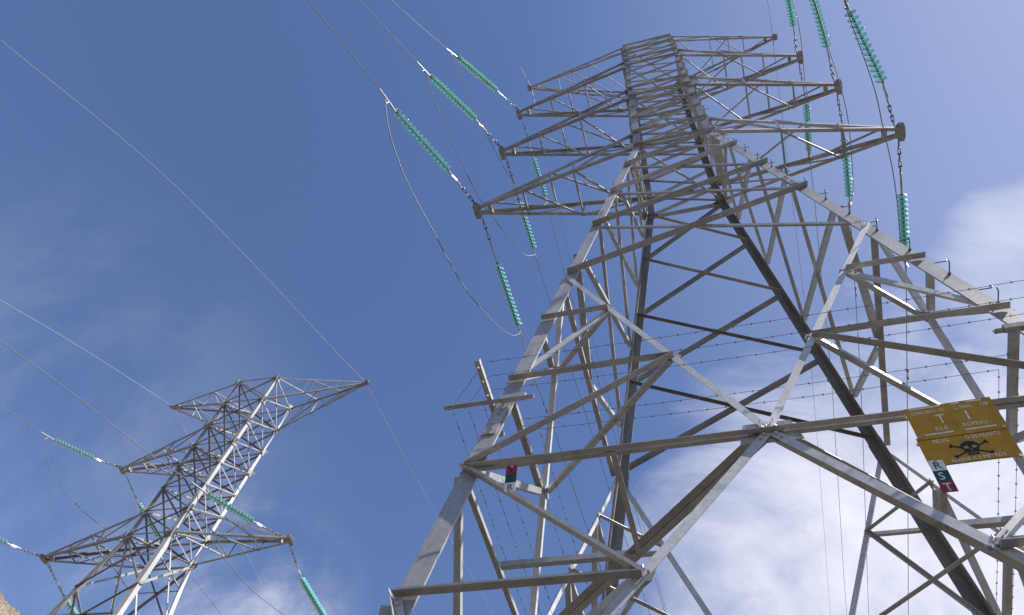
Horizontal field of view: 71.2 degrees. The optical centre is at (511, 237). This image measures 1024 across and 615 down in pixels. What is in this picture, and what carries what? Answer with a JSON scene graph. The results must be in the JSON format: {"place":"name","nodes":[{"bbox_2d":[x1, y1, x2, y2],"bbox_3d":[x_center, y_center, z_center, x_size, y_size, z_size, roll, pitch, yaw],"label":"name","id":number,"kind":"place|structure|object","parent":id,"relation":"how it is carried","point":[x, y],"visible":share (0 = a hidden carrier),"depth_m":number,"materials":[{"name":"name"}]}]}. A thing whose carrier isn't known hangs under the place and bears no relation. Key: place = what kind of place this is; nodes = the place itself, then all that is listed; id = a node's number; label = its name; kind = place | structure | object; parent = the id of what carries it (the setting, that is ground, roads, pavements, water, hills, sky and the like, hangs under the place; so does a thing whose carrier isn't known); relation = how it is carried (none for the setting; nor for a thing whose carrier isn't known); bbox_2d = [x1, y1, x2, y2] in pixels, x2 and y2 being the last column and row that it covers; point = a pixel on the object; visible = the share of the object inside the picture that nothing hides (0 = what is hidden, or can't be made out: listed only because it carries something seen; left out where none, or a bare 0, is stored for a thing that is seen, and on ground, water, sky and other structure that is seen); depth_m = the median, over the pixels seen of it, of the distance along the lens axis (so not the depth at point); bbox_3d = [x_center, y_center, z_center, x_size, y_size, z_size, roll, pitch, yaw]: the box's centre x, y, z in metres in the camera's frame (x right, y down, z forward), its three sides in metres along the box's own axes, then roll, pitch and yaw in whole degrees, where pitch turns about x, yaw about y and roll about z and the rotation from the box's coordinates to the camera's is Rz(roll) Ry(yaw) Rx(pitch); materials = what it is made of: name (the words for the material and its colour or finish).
{"place":"outdoors","nodes":[
{"label":"outdoors","id":0,"kind":"place"},
{"bbox_2d":[0,591,19,614],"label":"hillside","id":1,"kind":"structure","parent":0,"point":[6,608],"depth_m":109.19,"materials":[{"name":"beige soil"}]},
{"bbox_2d":[0,350,88,607],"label":"distant wire","id":2,"kind":"object","parent":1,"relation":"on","point":[40,467],"visible":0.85,"depth_m":50.87,"materials":[{"name":"grey metal"}]},
{"bbox_2d":[0,225,94,394],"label":"distant wire","id":3,"kind":"object","parent":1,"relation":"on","point":[39,295],"visible":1,"depth_m":52.73,"materials":[{"name":"grey metal"}]},
{"bbox_2d":[0,93,191,494],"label":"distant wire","id":4,"kind":"object","parent":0,"point":[80,261],"visible":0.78,"depth_m":51.61,"materials":[{"name":"grey metal"}]},
{"bbox_2d":[0,175,201,614],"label":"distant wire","id":5,"kind":"object","parent":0,"point":[83,356],"visible":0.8,"depth_m":45.41,"materials":[{"name":"grey metal"}]},
{"bbox_2d":[0,0,1023,614],"label":"sky","id":6,"kind":"structure","parent":0,"point":[278,139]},
{"bbox_3d":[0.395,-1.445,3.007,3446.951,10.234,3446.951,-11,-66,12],"label":"ground","id":7,"kind":"structure","parent":0,"visible":0},
{"bbox_2d":[39,374,369,614],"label":"lattice tower","id":8,"kind":"structure","parent":7,"relation":"on","point":[161,547],"depth_m":28.69,"materials":[{"name":"grey metal"}]},
{"bbox_2d":[0,538,39,556],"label":"insulator string","id":9,"kind":"object","parent":8,"relation":"attached to","point":[5,542],"visible":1,"depth_m":27.64,"materials":[{"name":"metal"}]},
{"bbox_2d":[47,563,78,613],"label":"insulator string","id":10,"kind":"object","parent":8,"relation":"attached to","point":[68,605],"visible":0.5,"depth_m":28.72,"materials":[{"name":"glass"}]},
{"bbox_2d":[41,432,119,467],"bbox_3d":[-18.951,9.387,31.447,0.258,1.441,3.596,-29,-71,19],"label":"insulator string","id":11,"kind":"object","parent":8,"relation":"attached to","point":[76,450],"visible":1,"depth_m":31.25,"materials":[{"name":"glass"}]},
{"bbox_2d":[0,405,40,431],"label":"conductor cable","id":12,"kind":"object","parent":11,"relation":"attached to","point":[18,417],"visible":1,"depth_m":29.86,"materials":[{"name":"grey metal"}]},
{"bbox_2d":[1,300,171,405],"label":"shield wire","id":13,"kind":"object","parent":8,"relation":"attached to","point":[90,353],"visible":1,"depth_m":34.32,"materials":[{"name":"grey metal"}]},
{"bbox_2d":[125,473,160,541],"bbox_3d":[-17.140,12.646,33.218,0.258,0.681,3.966,-13,-67,14],"label":"insulator string","id":14,"kind":"object","parent":8,"relation":"attached to","point":[140,505],"visible":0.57,"depth_m":33.10,"materials":[{"name":"glass"}]},
{"bbox_2d":[46,436,159,546],"bbox_3d":[-18.301,11.577,31.689,0.026,1.824,7.444,-21,-69,16],"label":"jumper cable","id":15,"kind":"object","parent":14,"relation":"hanging from","point":[69,496],"visible":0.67,"depth_m":30.46,"materials":[{"name":"grey metal"}]},
{"bbox_2d":[168,549,221,614],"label":"conductor cable","id":16,"kind":"object","parent":14,"relation":"attached to","point":[199,586],"visible":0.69,"depth_m":35.45,"materials":[{"name":"grey metal"}]},
{"bbox_2d":[1,40,364,381],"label":"shield wire","id":17,"kind":"object","parent":8,"relation":"attached to","point":[187,197],"visible":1,"depth_m":30.14,"materials":[{"name":"grey metal"}]},
{"bbox_2d":[175,410,276,614],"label":"shield wire","id":18,"kind":"object","parent":8,"relation":"attached to","point":[222,505],"visible":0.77,"depth_m":38.91,"materials":[{"name":"grey metal"}]},
{"bbox_2d":[191,482,283,537],"bbox_3d":[-9.542,9.599,24.999,0.258,1.194,4.145,-29,-71,19],"label":"insulator string","id":19,"kind":"object","parent":8,"relation":"attached to","point":[228,507],"visible":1,"depth_m":24.82,"materials":[{"name":"glass"}]},
{"bbox_2d":[0,340,190,481],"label":"conductor cable","id":20,"kind":"object","parent":19,"relation":"attached to","point":[92,409],"visible":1,"depth_m":22.25,"materials":[{"name":"grey metal"}]},
{"bbox_2d":[289,545,325,614],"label":"insulator string","id":21,"kind":"object","parent":8,"relation":"attached to","point":[309,592],"visible":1,"depth_m":26.68,"materials":[{"name":"glass"}]},
{"bbox_2d":[197,493,283,614],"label":"jumper cable","id":22,"kind":"object","parent":21,"relation":"hanging from","point":[228,562],"visible":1,"depth_m":24.15,"materials":[{"name":"grey metal"}]},
{"bbox_2d":[367,385,492,612],"bbox_3d":[4.151,36.135,51.940,0.044,8.388,70.903,-13,-67,14],"label":"shield wire","id":23,"kind":"object","parent":8,"relation":"attached to","point":[417,480],"visible":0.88,"depth_m":37.19,"materials":[{"name":"grey metal"}]},
{"bbox_2d":[379,33,1023,614],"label":"lattice tower","id":24,"kind":"structure","parent":7,"relation":"on","point":[1003,545],"depth_m":9.89,"materials":[{"name":"metal"}]},
{"bbox_2d":[379,89,475,205],"bbox_3d":[-2.115,-2.235,18.502,0.258,1.343,4.066,-27,-71,19],"label":"insulator string","id":25,"kind":"object","parent":24,"relation":"attached to","point":[425,145],"visible":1,"depth_m":18.37,"materials":[{"name":"glass"}]},
{"bbox_2d":[308,0,379,88],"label":"conductor cable","id":26,"kind":"object","parent":25,"relation":"attached to","point":[343,44],"visible":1,"depth_m":16.75,"materials":[{"name":"grey metal"}]},
{"bbox_2d":[417,61,500,147],"bbox_3d":[-1.591,-4.107,22.597,0.258,2.066,3.966,-30,-72,20],"label":"insulator string","id":27,"kind":"object","parent":24,"relation":"attached to","point":[458,103],"visible":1,"depth_m":22.38,"materials":[{"name":"glass"}]},
{"bbox_2d":[359,0,416,61],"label":"conductor cable","id":28,"kind":"object","parent":27,"relation":"attached to","point":[388,31],"visible":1,"depth_m":20.37,"materials":[{"name":"grey metal"}]},
{"bbox_2d":[447,49,517,109],"bbox_3d":[-1.015,-5.789,26.361,0.258,2.752,3.614,-33,-73,21],"label":"insulator string","id":29,"kind":"object","parent":24,"relation":"attached to","point":[471,69],"visible":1,"depth_m":26.06,"materials":[{"name":"glass"}]},
{"bbox_2d":[391,0,446,48],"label":"conductor cable","id":30,"kind":"object","parent":29,"relation":"attached to","point":[418,24],"visible":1,"depth_m":23.52,"materials":[{"name":"grey metal"}]},
{"bbox_2d":[482,217,522,337],"bbox_3d":[-0.266,1.198,20.531,0.258,0.508,3.989,-13,-67,13],"label":"insulator string","id":31,"kind":"object","parent":24,"relation":"attached to","point":[510,303],"visible":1,"depth_m":20.60,"materials":[{"name":"glass"}]},
{"bbox_2d":[385,98,518,335],"bbox_3d":[-1.496,-0.018,18.759,0.024,2.314,7.936,-20,-68,16],"label":"jumper cable","id":32,"kind":"object","parent":31,"relation":"hanging from","point":[431,227],"visible":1,"depth_m":17.46,"materials":[{"name":"grey metal"}]},
{"bbox_2d":[522,338,616,614],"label":"conductor cable","id":33,"kind":"object","parent":31,"relation":"attached to","point":[560,449],"visible":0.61,"depth_m":22.82,"materials":[{"name":"grey metal"}]},
{"bbox_2d":[479,1,529,84],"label":"shield wire","id":34,"kind":"object","parent":24,"relation":"attached to","point":[508,46],"visible":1,"depth_m":31.31,"materials":[{"name":"metal"}]},
{"bbox_2d":[504,465,517,491],"bbox_3d":[-0.012,2.057,6.128,0.100,0.268,0.046,-11,-66,12],"label":"phase plate","id":35,"kind":"object","parent":24,"relation":"attached to","point":[510,478],"visible":1,"depth_m":6.13,"materials":[{"name":"multicoloured metal"}]},
{"bbox_2d":[506,158,536,259],"bbox_3d":[0.344,-0.972,24.869,0.258,0.537,3.868,-12,-67,13],"label":"insulator string","id":36,"kind":"object","parent":24,"relation":"attached to","point":[525,222],"visible":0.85,"depth_m":25.00,"materials":[{"name":"glass"}]},
{"bbox_2d":[424,71,532,255],"bbox_3d":[-0.976,-2.029,22.976,0.026,2.641,7.719,-21,-69,17],"label":"jumper cable","id":37,"kind":"object","parent":36,"relation":"hanging from","point":[463,167],"visible":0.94,"depth_m":21.50,"materials":[{"name":"grey metal"}]},
{"bbox_2d":[537,261,649,613],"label":"conductor cable","id":38,"kind":"object","parent":36,"relation":"attached to","point":[583,406],"visible":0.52,"depth_m":28.06,"materials":[{"name":"grey metal"}]},
{"bbox_2d":[522,118,547,204],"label":"insulator string","id":39,"kind":"object","parent":24,"relation":"attached to","point":[537,173],"visible":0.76,"depth_m":28.85,"materials":[{"name":"glass"}]},
{"bbox_2d":[451,53,545,204],"bbox_3d":[-0.389,-3.751,26.793,0.026,3.291,7.355,-22,-69,17],"label":"jumper cable","id":40,"kind":"object","parent":39,"relation":"hanging from","point":[482,125],"visible":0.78,"depth_m":25.04,"materials":[{"name":"grey metal"}]},
{"bbox_2d":[548,209,664,611],"bbox_3d":[12.481,33.168,44.048,0.056,1.346,77.825,-12,-67,13],"label":"conductor cable","id":41,"kind":"object","parent":39,"relation":"attached to","point":[600,386],"visible":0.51,"depth_m":32.64,"materials":[{"name":"grey metal"}]},
{"bbox_2d":[531,90,666,612],"bbox_3d":[11.174,27.851,43.120,0.044,6.604,75.378,-12,-67,13],"label":"shield wire","id":42,"kind":"object","parent":24,"relation":"attached to","point":[587,320],"visible":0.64,"depth_m":33.29,"materials":[{"name":"metal"}]},
{"bbox_2d":[443,280,1023,614],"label":"barbed wire guard","id":43,"kind":"object","parent":24,"relation":"attached to","point":[490,401],"visible":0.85,"depth_m":7.35,"materials":[{"name":"metal"}]},
{"bbox_2d":[784,0,796,53],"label":"insulator string","id":44,"kind":"object","parent":24,"relation":"attached to","point":[790,10],"visible":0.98,"depth_m":24.05,"materials":[{"name":"glass"}]},
{"bbox_2d":[773,40,829,605],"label":"shield wire","id":45,"kind":"object","parent":24,"relation":"attached to","point":[803,296],"visible":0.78,"depth_m":35.37,"materials":[{"name":"metal"}]},
{"bbox_2d":[799,64,811,161],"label":"insulator string","id":46,"kind":"object","parent":24,"relation":"attached to","point":[806,109],"visible":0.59,"depth_m":26.69,"materials":[{"name":"glass"}]},
{"bbox_2d":[792,0,811,153],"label":"jumper cable","id":47,"kind":"object","parent":46,"relation":"hanging from","point":[803,67],"visible":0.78,"depth_m":23.68,"materials":[{"name":"grey metal"}]},
{"bbox_2d":[810,164,846,613],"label":"conductor cable","id":48,"kind":"object","parent":46,"relation":"attached to","point":[832,395],"visible":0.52,"depth_m":36.79,"materials":[{"name":"grey metal"}]},
{"bbox_2d":[809,0,834,82],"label":"insulator string","id":49,"kind":"object","parent":24,"relation":"attached to","point":[819,29],"visible":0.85,"depth_m":20.30,"materials":[{"name":"glass"}]},
{"bbox_2d":[837,94,853,207],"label":"insulator string","id":50,"kind":"object","parent":24,"relation":"attached to","point":[848,183],"visible":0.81,"depth_m":22.97,"materials":[{"name":"glass"}]},
{"bbox_2d":[814,0,853,201],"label":"jumper cable","id":51,"kind":"object","parent":50,"relation":"hanging from","point":[841,90],"visible":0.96,"depth_m":19.52,"materials":[{"name":"grey metal"}]},
{"bbox_2d":[850,211,868,613],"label":"conductor cable","id":52,"kind":"object","parent":50,"relation":"attached to","point":[861,408],"visible":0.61,"depth_m":30.02,"materials":[{"name":"grey metal"}]},
{"bbox_2d":[844,0,894,126],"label":"insulator string","id":53,"kind":"object","parent":24,"relation":"attached to","point":[873,62],"visible":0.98,"depth_m":15.74,"materials":[{"name":"glass"}]},
{"bbox_2d":[897,140,909,271],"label":"insulator string","id":54,"kind":"object","parent":24,"relation":"attached to","point":[903,210],"visible":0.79,"depth_m":18.60,"materials":[{"name":"glass"}]},
{"bbox_2d":[844,0,904,263],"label":"jumper cable","id":55,"kind":"object","parent":54,"relation":"hanging from","point":[880,117],"visible":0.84,"depth_m":15.92,"materials":[{"name":"grey metal"}]},
{"bbox_2d":[906,290,908,614],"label":"conductor cable","id":56,"kind":"object","parent":54,"relation":"attached to","point":[907,439],"visible":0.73,"depth_m":23.67,"materials":[{"name":"grey metal"}]},
{"bbox_2d":[904,397,1008,439],"bbox_3d":[3.389,1.397,5.474,0.629,0.338,0.082,-11,-66,12],"label":"number plate","id":57,"kind":"object","parent":24,"relation":"attached to","point":[956,418],"visible":1,"depth_m":5.46,"materials":[{"name":"metal"}]},
{"bbox_2d":[916,428,1023,465],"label":"danger sign","id":58,"kind":"object","parent":57,"relation":"hanging from","point":[977,446],"visible":1,"depth_m":5.24,"materials":[{"name":"yellow metal"}]},
{"bbox_2d":[927,460,958,492],"bbox_3d":[3.025,1.669,5.021,0.100,0.268,0.046,-11,-66,12],"label":"phase plate","id":59,"kind":"object","parent":58,"relation":"hanging from","point":[942,475],"visible":1,"depth_m":5.02,"materials":[{"name":"multicoloured metal"}]}
]}

